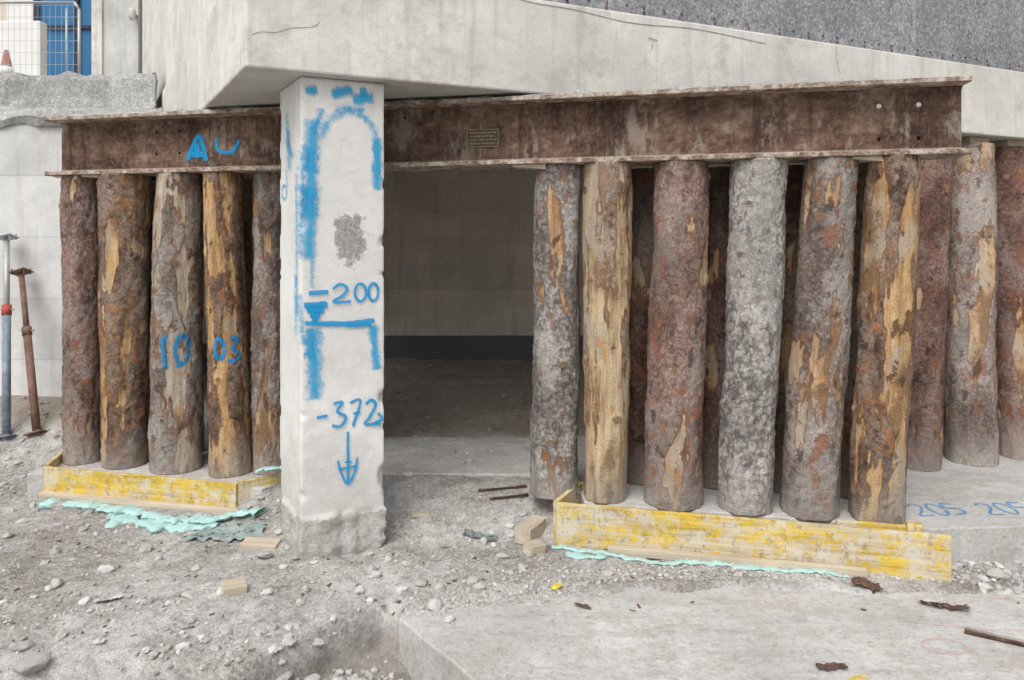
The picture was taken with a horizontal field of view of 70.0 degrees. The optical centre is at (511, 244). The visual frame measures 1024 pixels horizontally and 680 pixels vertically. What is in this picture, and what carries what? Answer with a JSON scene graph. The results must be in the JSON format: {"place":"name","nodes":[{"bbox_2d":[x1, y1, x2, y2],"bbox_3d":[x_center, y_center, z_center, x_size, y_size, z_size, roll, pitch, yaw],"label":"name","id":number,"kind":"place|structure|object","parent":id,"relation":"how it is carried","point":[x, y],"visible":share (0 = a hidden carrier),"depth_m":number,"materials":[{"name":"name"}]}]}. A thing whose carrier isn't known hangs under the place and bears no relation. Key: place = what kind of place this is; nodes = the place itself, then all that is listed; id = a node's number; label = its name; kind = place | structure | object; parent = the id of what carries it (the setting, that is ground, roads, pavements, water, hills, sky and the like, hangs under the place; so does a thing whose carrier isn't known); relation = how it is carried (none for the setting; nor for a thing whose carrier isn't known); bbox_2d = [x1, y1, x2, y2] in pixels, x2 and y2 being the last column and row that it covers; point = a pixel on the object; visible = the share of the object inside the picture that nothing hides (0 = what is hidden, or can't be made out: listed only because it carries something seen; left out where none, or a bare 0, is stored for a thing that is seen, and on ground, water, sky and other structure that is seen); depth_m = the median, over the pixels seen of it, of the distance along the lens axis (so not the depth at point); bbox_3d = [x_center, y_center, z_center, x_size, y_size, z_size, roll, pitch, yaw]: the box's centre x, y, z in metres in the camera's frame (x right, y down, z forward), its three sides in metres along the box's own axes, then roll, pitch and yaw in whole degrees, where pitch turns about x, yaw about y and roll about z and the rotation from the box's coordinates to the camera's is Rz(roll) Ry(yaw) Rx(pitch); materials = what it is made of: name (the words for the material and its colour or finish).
{"place":"outdoors","nodes":[
{"label":"outdoors","id":0,"kind":"place"},
{"bbox_2d":[0,71,161,127],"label":"terrace","id":1,"kind":"structure","parent":0,"point":[31,99],"depth_m":6.88,"materials":[{"name":"concrete"}]},
{"bbox_2d":[0,0,6,20],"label":"wall","id":2,"kind":"structure","parent":1,"relation":"on","point":[4,12],"depth_m":14.00,"materials":[{"name":"beige paint"}]},
{"bbox_2d":[7,0,32,20],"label":"blind","id":3,"kind":"object","parent":2,"relation":"attached to","point":[19,12],"depth_m":13.90,"materials":[{"name":"white"}]},
{"bbox_2d":[33,0,90,72],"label":"window frame","id":4,"kind":"object","parent":2,"relation":"attached to","point":[35,12],"visible":0.14,"depth_m":13.86,"materials":[{"name":"grey metal"}]},
{"bbox_2d":[39,0,90,75],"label":"glazing","id":5,"kind":"structure","parent":4,"relation":"in","point":[47,14],"depth_m":13.93,"materials":[{"name":"blue glass"}]},
{"bbox_2d":[0,50,13,73],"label":"traffic cone","id":6,"kind":"object","parent":1,"relation":"on","point":[7,68],"visible":0.34,"depth_m":7.87,"materials":[{"name":"red plastic"}]},
{"bbox_2d":[0,1,80,75],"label":"fence","id":7,"kind":"object","parent":1,"relation":"on","point":[66,52],"visible":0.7,"depth_m":7.40,"materials":[{"name":"metal"}]},
{"bbox_2d":[91,0,141,75],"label":"rendered annex","id":8,"kind":"object","parent":1,"relation":"on","point":[116,40],"depth_m":9.30,"materials":[{"name":"white paint"}]},
{"bbox_2d":[128,7,137,20],"bbox_3d":[-4.780,-2.900,9.228,0.090,0.160,0.144,0,0,0],"label":"wall lamp","id":9,"kind":"object","parent":8,"relation":"attached to","point":[132,15],"visible":1,"depth_m":9.17,"materials":[{"name":"metal"}]},
{"bbox_2d":[156,0,1023,141],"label":"edge band","id":10,"kind":"object","parent":1,"relation":"attached to","point":[418,49],"visible":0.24,"depth_m":4.40,"materials":[{"name":"white concrete"}]},
{"bbox_2d":[252,0,840,72],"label":"hairline cracks","id":11,"kind":"object","parent":10,"relation":"attached to","point":[588,13],"visible":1,"depth_m":4.59,"materials":[{"name":"grey concrete"}]},
{"bbox_2d":[142,0,1023,100],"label":"wall","id":12,"kind":"structure","parent":10,"relation":"on","point":[172,28],"depth_m":5.82,"materials":[{"name":"concrete"}]},
{"bbox_2d":[912,0,915,44],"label":"panel joint","id":13,"kind":"object","parent":12,"relation":"attached to","point":[914,22],"visible":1,"depth_m":5.70,"materials":[{"name":"concrete"}]},
{"bbox_2d":[551,0,1023,71],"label":"flashing strip","id":14,"kind":"object","parent":10,"relation":"on","point":[673,13],"visible":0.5,"depth_m":5.17,"materials":[{"name":"concrete"}]},
{"bbox_2d":[566,0,1020,68],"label":"anchor bolts","id":15,"kind":"object","parent":10,"relation":"on","point":[731,21],"visible":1,"depth_m":5.24,"materials":[{"name":"metal"}]},
{"bbox_2d":[0,357,1023,679],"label":"ground","id":16,"kind":"structure","parent":0,"point":[454,501],"depth_m":3.75,"materials":[{"name":"grey gravel"}]},
{"bbox_2d":[0,233,19,438],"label":"steel shoring prop","id":17,"kind":"object","parent":16,"relation":"on","point":[6,309],"visible":0.96,"depth_m":5.80,"materials":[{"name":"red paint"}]},
{"bbox_2d":[10,267,46,435],"bbox_3d":[-3.875,0.843,5.865,0.182,1.314,0.762,0,0,-44],"label":"steel shoring prop","id":18,"kind":"object","parent":16,"relation":"on","point":[26,328],"visible":0.95,"depth_m":5.83,"materials":[{"name":"brown metal"}]},
{"bbox_2d":[0,123,155,396],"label":"retaining wall","id":19,"kind":"structure","parent":16,"relation":"on","point":[30,155],"depth_m":6.20,"materials":[{"name":"concrete"}]},
{"bbox_2d":[94,594,124,601],"bbox_3d":[-1.899,1.667,3.451,0.134,0.024,0.062,0,0,-26],"label":"paper scrap","id":20,"kind":"object","parent":16,"relation":"on","point":[109,598],"visible":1,"depth_m":3.45,"materials":[{"name":"white paper"}]},
{"bbox_2d":[38,499,222,517],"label":"footing slab","id":21,"kind":"structure","parent":16,"relation":"on","point":[56,506],"depth_m":4.56,"materials":[{"name":"concrete"}]},
{"bbox_2d":[37,449,280,513],"bbox_3d":[-2.299,1.557,4.756,1.981,0.202,0.399,0,0,16],"label":"formwork frame","id":22,"kind":"object","parent":21,"relation":"on","point":[163,492],"visible":0.82,"depth_m":4.65,"materials":[{"name":"yellow wood"}]},
{"bbox_2d":[255,466,280,473],"bbox_3d":[-1.486,1.416,4.608,0.283,0.066,0.111,0,0,0],"label":"expanding foam","id":23,"kind":"object","parent":22,"relation":"on","point":[267,468],"visible":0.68,"depth_m":4.59,"materials":[{"name":"teal plastic"}]},
{"bbox_2d":[38,497,266,524],"bbox_3d":[-2.246,1.635,4.527,1.558,0.127,0.186,0,0,15],"label":"expanding foam","id":24,"kind":"object","parent":16,"relation":"on","point":[197,518],"visible":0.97,"depth_m":4.48,"materials":[{"name":"teal plastic"}]},
{"bbox_2d":[27,438,280,500],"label":"footing slab","id":25,"kind":"structure","parent":16,"relation":"on","point":[34,482],"depth_m":4.85,"materials":[{"name":"concrete"}]},
{"bbox_2d":[58,175,100,465],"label":"log post","id":26,"kind":"object","parent":25,"relation":"on","point":[81,365],"visible":0.84,"depth_m":5.04,"materials":[{"name":"brown wood"}]},
{"bbox_2d":[54,175,77,179],"bbox_3d":[-3.058,-0.461,5.104,0.180,0.035,0.144,0,0,12],"label":"wooden wedge","id":27,"kind":"object","parent":26,"relation":"on","point":[75,177],"visible":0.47,"depth_m":5.02,"materials":[{"name":"brown wood"}]},
{"bbox_2d":[96,173,151,469],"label":"log post","id":28,"kind":"object","parent":25,"relation":"on","point":[124,204],"visible":0.96,"depth_m":4.94,"materials":[{"name":"brown wood"}]},
{"bbox_2d":[81,175,97,177],"bbox_3d":[-2.785,-0.461,5.043,0.300,0.035,0.144,0,0,12],"label":"wooden wedge","id":29,"kind":"object","parent":28,"relation":"on","point":[91,176],"visible":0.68,"depth_m":5.00,"materials":[{"name":"brown wood"}]},
{"bbox_2d":[45,147,971,176],"bbox_3d":[-0.381,-0.490,4.564,5.740,0.031,0.306,0,0,12],"label":"bottom flange","id":30,"kind":"object","parent":28,"relation":"on","point":[923,154],"visible":0.65,"depth_m":4.29,"materials":[{"name":"brown metal"}]},
{"bbox_2d":[62,90,960,169],"bbox_3d":[-0.382,-0.677,4.564,5.740,0.351,0.016,0,0,12],"label":"web","id":31,"kind":"object","parent":30,"relation":"on","point":[850,122],"visible":0.64,"depth_m":4.36,"materials":[{"name":"metal"}]},
{"bbox_2d":[186,134,239,160],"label":"paint marks","id":32,"kind":"object","parent":31,"relation":"attached to","point":[196,152],"visible":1,"depth_m":4.93,"materials":[{"name":"blue paint"}]},
{"bbox_2d":[468,130,497,147],"bbox_3d":[-0.179,-0.655,4.508,0.200,0.112,0.008,0,0,12],"label":"maker plate","id":33,"kind":"object","parent":31,"relation":"attached to","point":[483,138],"visible":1,"depth_m":4.50,"materials":[{"name":"brown metal"}]},
{"bbox_2d":[467,129,498,147],"bbox_3d":[-0.180,-0.655,4.503,0.200,0.110,0.004,0,0,12],"label":"plate lettering","id":34,"kind":"object","parent":33,"relation":"attached to","point":[482,136],"visible":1,"depth_m":4.50,"materials":[{"name":"gold metal"}]},
{"bbox_2d":[44,75,971,123],"bbox_3d":[-0.382,-0.865,4.564,5.740,0.031,0.307,0,0,12],"label":"top flange","id":35,"kind":"object","parent":31,"relation":"on","point":[786,88],"visible":0.44,"depth_m":4.26,"materials":[{"name":"brown metal"}]},
{"bbox_2d":[57,78,876,116],"bbox_3d":[-0.596,-0.891,4.588,5.270,0.024,0.246,0,0,12],"label":"mortar crust","id":36,"kind":"object","parent":35,"relation":"on","point":[581,91],"visible":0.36,"depth_m":4.30,"materials":[{"name":"concrete"}]},
{"bbox_2d":[60,85,962,170],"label":"fillets","id":37,"kind":"object","parent":31,"relation":"attached to","point":[735,97],"visible":0.59,"depth_m":4.36,"materials":[{"name":"metal"}]},
{"bbox_2d":[155,117,920,154],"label":"bolt holes","id":38,"kind":"object","parent":31,"relation":"attached to","point":[878,139],"visible":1,"depth_m":4.62,"materials":[{"name":"black metal"}]},
{"bbox_2d":[876,102,920,107],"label":"through holes","id":39,"kind":"object","parent":31,"relation":"attached to","point":[918,104],"visible":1,"depth_m":3.98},
{"bbox_2d":[148,180,155,444],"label":"log post","id":40,"kind":"object","parent":25,"relation":"on","point":[153,197],"visible":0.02,"depth_m":5.43,"materials":[{"name":"brown wood"}]},
{"bbox_2d":[147,172,204,474],"bbox_3d":[-2.283,0.521,4.979,0.351,1.997,0.352,0,0,0],"label":"log post","id":41,"kind":"object","parent":25,"relation":"on","point":[176,408],"visible":1,"depth_m":4.85,"materials":[{"name":"grey wood"}]},
{"bbox_2d":[202,199,204,451],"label":"log post","id":42,"kind":"object","parent":25,"relation":"on","point":[203,448],"visible":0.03,"depth_m":5.41,"materials":[{"name":"brown wood"}]},
{"bbox_2d":[203,171,251,478],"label":"log post","id":43,"kind":"object","parent":25,"relation":"on","point":[228,366],"visible":1,"depth_m":4.79,"materials":[{"name":"brown wood"}]},
{"bbox_2d":[242,178,252,450],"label":"log post","id":44,"kind":"object","parent":25,"relation":"on","point":[247,211],"visible":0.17,"depth_m":5.25,"materials":[{"name":"brown wood"}]},
{"bbox_2d":[250,172,280,474],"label":"log post","id":45,"kind":"object","parent":25,"relation":"on","point":[265,360],"visible":0.61,"depth_m":4.83,"materials":[{"name":"brown wood"}]},
{"bbox_2d":[105,513,220,532],"bbox_3d":[-2.133,1.686,4.426,0.814,0.072,0.265,0,0,12],"label":"expanding foam","id":46,"kind":"object","parent":16,"relation":"on","point":[151,526],"visible":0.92,"depth_m":4.38,"materials":[{"name":"plastic"}]},
{"bbox_2d":[152,177,207,374],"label":"side wall","id":47,"kind":"structure","parent":16,"relation":"on","point":[204,341],"depth_m":6.91,"materials":[{"name":"concrete"}]},
{"bbox_2d":[183,520,266,541],"bbox_3d":[-1.647,1.648,4.203,0.480,0.067,0.201,0,0,0],"label":"plastic sheet","id":48,"kind":"object","parent":16,"relation":"on","point":[238,530],"visible":0.96,"depth_m":4.20,"materials":[{"name":"teal plastic"}]},
{"bbox_2d":[221,577,246,596],"bbox_3d":[-1.338,1.649,3.519,0.110,0.045,0.090,3,4,-29],"label":"wood offcut","id":49,"kind":"object","parent":16,"relation":"on","point":[234,587],"visible":0.9,"depth_m":3.50,"materials":[{"name":"beige wood"}]},
{"bbox_2d":[240,536,280,549],"bbox_3d":[-1.399,1.672,4.078,0.200,0.040,0.090,3,6,3],"label":"wood offcut","id":50,"kind":"object","parent":16,"relation":"on","point":[253,543],"visible":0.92,"depth_m":4.05,"materials":[{"name":"beige wood"}]},
{"bbox_2d":[280,77,386,560],"bbox_3d":[-1.035,0.472,4.186,0.517,2.736,0.507,0,0,-26],"label":"shaft","id":51,"kind":"object","parent":16,"relation":"on","point":[326,511],"visible":0.89,"depth_m":4.00,"materials":[{"name":"concrete"}]},
{"bbox_2d":[282,121,296,327],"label":"side marks","id":52,"kind":"object","parent":51,"relation":"attached to","point":[287,142],"visible":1,"depth_m":4.08,"materials":[{"name":"blue"}]},
{"bbox_2d":[297,86,380,399],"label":"spray clouds","id":53,"kind":"structure","parent":51,"relation":"attached to","point":[310,193],"depth_m":3.92,"materials":[{"name":"blue paint"}]},
{"bbox_2d":[304,282,383,484],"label":"level marks","id":54,"kind":"object","parent":51,"relation":"attached to","point":[315,310],"visible":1,"depth_m":3.98,"materials":[{"name":"blue paint"}]},
{"bbox_2d":[411,511,427,517],"bbox_3d":[-0.549,1.605,4.349,0.100,0.020,0.040,3,5,-17],"label":"wood offcut","id":55,"kind":"object","parent":16,"relation":"on","point":[418,514],"visible":1,"depth_m":4.34,"materials":[{"name":"beige wood"}]},
{"bbox_2d":[382,437,530,477],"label":"floor slab","id":56,"kind":"structure","parent":16,"relation":"on","point":[505,454],"depth_m":5.20,"materials":[{"name":"concrete"}]},
{"bbox_2d":[461,529,497,540],"bbox_3d":[-0.181,1.652,4.150,0.226,0.028,0.062,0,0,24],"label":"plastic sheet","id":57,"kind":"object","parent":16,"relation":"on","point":[477,534],"visible":0.94,"depth_m":4.16,"materials":[{"name":"plastic"}]},
{"bbox_2d":[478,484,526,490],"bbox_3d":[-0.060,1.524,4.585,0.308,0.020,0.016,0,0,-13],"label":"rebar offcut","id":58,"kind":"object","parent":16,"relation":"on","point":[501,487],"visible":1,"depth_m":4.58,"materials":[{"name":"metal"}]},
{"bbox_2d":[489,493,528,499],"bbox_3d":[-0.020,1.547,4.500,0.248,0.021,0.018,0,0,-14],"label":"rebar offcut","id":59,"kind":"object","parent":16,"relation":"on","point":[509,496],"visible":1,"depth_m":4.49,"materials":[{"name":"metal"}]},
{"bbox_2d":[4,506,1023,650],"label":"wood chips","id":60,"kind":"object","parent":16,"relation":"on","point":[328,585],"visible":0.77,"depth_m":3.60,"materials":[{"name":"wood"}]},
{"bbox_2d":[243,163,804,360],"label":"basement wall","id":61,"kind":"structure","parent":16,"relation":"on","point":[457,272],"depth_m":7.50,"materials":[{"name":"concrete"}]},
{"bbox_2d":[523,539,545,555],"bbox_3d":[0.122,1.656,3.999,0.100,0.050,0.080,3,4,-34],"label":"wood offcut","id":62,"kind":"object","parent":16,"relation":"on","point":[535,546],"visible":0.98,"depth_m":3.98,"materials":[{"name":"beige wood"}]},
{"bbox_2d":[529,163,582,499],"bbox_3d":[0.264,0.512,4.441,0.326,1.979,0.305,0,0,0],"label":"log post","id":63,"kind":"object","parent":16,"relation":"on","point":[555,369],"visible":0.99,"depth_m":4.32,"materials":[{"name":"grey wood"}]},
{"bbox_2d":[512,164,545,169],"bbox_3d":[0.116,-0.461,4.403,0.200,0.035,0.144,0,0,12],"label":"wooden wedge","id":64,"kind":"object","parent":63,"relation":"on","point":[531,166],"visible":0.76,"depth_m":4.34,"materials":[{"name":"brown wood"}]},
{"bbox_2d":[551,583,562,589],"bbox_3d":[0.220,1.682,3.600,0.058,0.019,0.040,0,0,-17],"label":"yellow wrapper","id":65,"kind":"object","parent":16,"relation":"on","point":[558,585],"visible":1,"depth_m":3.60,"materials":[{"name":"plastic"}]},
{"bbox_2d":[565,551,606,559],"bbox_3d":[0.396,1.674,3.932,0.231,0.030,0.088,0,0,13],"label":"expanding foam","id":66,"kind":"object","parent":16,"relation":"on","point":[579,555],"visible":1,"depth_m":3.91,"materials":[{"name":"plastic"}]},
{"bbox_2d":[552,545,849,578],"bbox_3d":[0.957,1.678,3.864,1.532,0.041,0.103,0,0,14],"label":"expanding foam","id":67,"kind":"object","parent":16,"relation":"on","point":[713,563],"visible":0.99,"depth_m":3.84,"materials":[{"name":"plastic"}]},
{"bbox_2d":[399,585,1023,679],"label":"concrete slab","id":68,"kind":"structure","parent":16,"relation":"on","point":[724,632],"depth_m":3.17,"materials":[{"name":"grey concrete"}]},
{"bbox_2d":[574,603,590,608],"bbox_3d":[0.330,1.689,3.420,0.096,0.010,0.024,0,0,23],"label":"bark piece","id":69,"kind":"object","parent":68,"relation":"on","point":[585,606],"visible":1,"depth_m":3.42,"materials":[{"name":"brown wood"}]},
{"bbox_2d":[815,662,848,669],"bbox_3d":[1.280,1.688,2.929,0.127,0.010,0.054,0,0,-6],"label":"bark piece","id":70,"kind":"object","parent":68,"relation":"on","point":[832,665],"visible":1,"depth_m":2.93,"materials":[{"name":"brown wood"}]},
{"bbox_2d":[849,673,870,679],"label":"wood offcut","id":71,"kind":"object","parent":68,"relation":"on","point":[864,676],"visible":1,"depth_m":2.86,"materials":[{"name":"yellow wood"}]},
{"bbox_2d":[916,599,970,609],"bbox_3d":[2.013,1.683,3.420,0.230,0.032,0.069,0,0,23],"label":"bark piece","id":72,"kind":"object","parent":68,"relation":"on","point":[949,606],"visible":1,"depth_m":3.41,"materials":[{"name":"brown wood"}]},
{"bbox_2d":[964,627,1023,646],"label":"rebar offcut","id":73,"kind":"object","parent":68,"relation":"on","point":[997,637],"visible":1,"depth_m":3.14,"materials":[{"name":"metal"}]},
{"bbox_2d":[515,481,951,581],"bbox_3d":[1.150,1.562,4.075,2.228,0.272,0.469,0,0,12],"label":"formwork frame","id":74,"kind":"object","parent":16,"relation":"on","point":[909,549],"visible":0.94,"depth_m":3.87,"materials":[{"name":"yellow wood"}]},
{"bbox_2d":[577,436,1023,562],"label":"foundation slab","id":75,"kind":"structure","parent":16,"relation":"on","point":[976,535],"depth_m":4.21,"materials":[{"name":"concrete"}]},
{"bbox_2d":[582,161,632,504],"bbox_3d":[0.567,0.512,4.341,0.300,1.979,0.320,0,0,0],"label":"log post","id":76,"kind":"object","parent":75,"relation":"on","point":[607,239],"visible":1,"depth_m":4.23,"materials":[{"name":"brown wood"}]},
{"bbox_2d":[627,168,653,485],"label":"log post","id":77,"kind":"object","parent":75,"relation":"on","point":[642,221],"visible":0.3,"depth_m":4.56,"materials":[{"name":"red wood"}]},
{"bbox_2d":[643,160,710,511],"bbox_3d":[0.960,0.512,4.273,0.382,1.979,0.349,0,0,0],"label":"log post","id":78,"kind":"object","parent":75,"relation":"on","point":[676,366],"visible":1,"depth_m":4.13,"materials":[{"name":"brown wood"}]},
{"bbox_2d":[702,166,729,489],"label":"log post","id":79,"kind":"object","parent":75,"relation":"on","point":[717,261],"visible":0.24,"depth_m":4.47,"materials":[{"name":"brown wood"}]},
{"bbox_2d":[717,158,788,516],"bbox_3d":[1.372,0.512,4.174,0.388,1.979,0.335,0,0,0],"label":"log post","id":80,"kind":"object","parent":75,"relation":"on","point":[755,272],"visible":1,"depth_m":4.05,"materials":[{"name":"grey wood"}]},
{"bbox_2d":[773,164,804,493],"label":"log post","id":81,"kind":"object","parent":75,"relation":"on","point":[793,191],"visible":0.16,"depth_m":4.38,"materials":[{"name":"brown wood"}]},
{"bbox_2d":[779,156,858,521],"bbox_3d":[1.725,0.512,4.106,0.413,1.979,0.328,0,0,0],"label":"log post","id":82,"kind":"object","parent":75,"relation":"on","point":[817,373],"visible":1,"depth_m":3.97,"materials":[{"name":"brown wood"}]},
{"bbox_2d":[840,163,864,499],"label":"log post","id":83,"kind":"object","parent":75,"relation":"on","point":[845,448],"visible":0.09,"depth_m":4.29,"materials":[{"name":"brown wood"}]},
{"bbox_2d":[848,154,920,523],"bbox_3d":[2.041,0.512,4.019,0.361,1.979,0.301,0,0,0],"label":"log post","id":84,"kind":"object","parent":75,"relation":"on","point":[886,304],"visible":0.99,"depth_m":3.91,"materials":[{"name":"brown wood"}]},
{"bbox_2d":[852,156,883,162],"bbox_3d":[1.932,-0.461,4.002,0.160,0.035,0.144,0,0,12],"label":"wooden wedge","id":85,"kind":"object","parent":84,"relation":"on","point":[862,159],"visible":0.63,"depth_m":3.94,"materials":[{"name":"brown wood"}]},
{"bbox_2d":[907,159,953,471],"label":"log post","id":86,"kind":"object","parent":75,"relation":"on","point":[925,434],"visible":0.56,"depth_m":5.25,"materials":[{"name":"red wood"}]},
{"bbox_2d":[907,502,1021,515],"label":"floor numbers","id":87,"kind":"object","parent":75,"relation":"on","point":[990,511],"visible":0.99,"depth_m":4.14,"materials":[{"name":"blue paint"}]},
{"bbox_2d":[943,142,999,466],"bbox_3d":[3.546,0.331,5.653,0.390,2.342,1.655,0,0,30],"label":"log post","id":88,"kind":"object","parent":75,"relation":"on","point":[971,427],"visible":0.88,"depth_m":5.43,"materials":[{"name":"brown wood"}]},
{"bbox_2d":[961,137,988,143],"bbox_3d":[3.880,-0.870,6.220,0.240,0.056,0.200,0,0,-23],"label":"wooden packer","id":89,"kind":"object","parent":88,"relation":"on","point":[973,140],"visible":0.46,"depth_m":6.12,"materials":[{"name":"brown wood"}]},
{"bbox_2d":[995,146,1023,460],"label":"log post","id":90,"kind":"object","parent":75,"relation":"on","point":[1009,169],"visible":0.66,"depth_m":5.64,"materials":[{"name":"red wood"}]},
{"bbox_2d":[989,140,1023,146],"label":"wooden packer","id":91,"kind":"object","parent":90,"relation":"on","point":[1007,143],"visible":0.48,"depth_m":6.33,"materials":[{"name":"brown wood"}]},
{"bbox_2d":[851,576,882,592],"bbox_3d":[1.741,1.669,3.595,0.147,0.047,0.092,0,0,13],"label":"bark piece","id":92,"kind":"object","parent":16,"relation":"on","point":[865,582],"visible":1,"depth_m":3.60,"materials":[{"name":"brown wood"}]},
{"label":"balcony floor","id":93,"kind":"structure","parent":0,"visible":0},
{"bbox_2d":[0,21,46,74],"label":"balcony parapet","id":94,"kind":"structure","parent":93,"relation":"on","point":[24,36],"depth_m":12.40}
]}

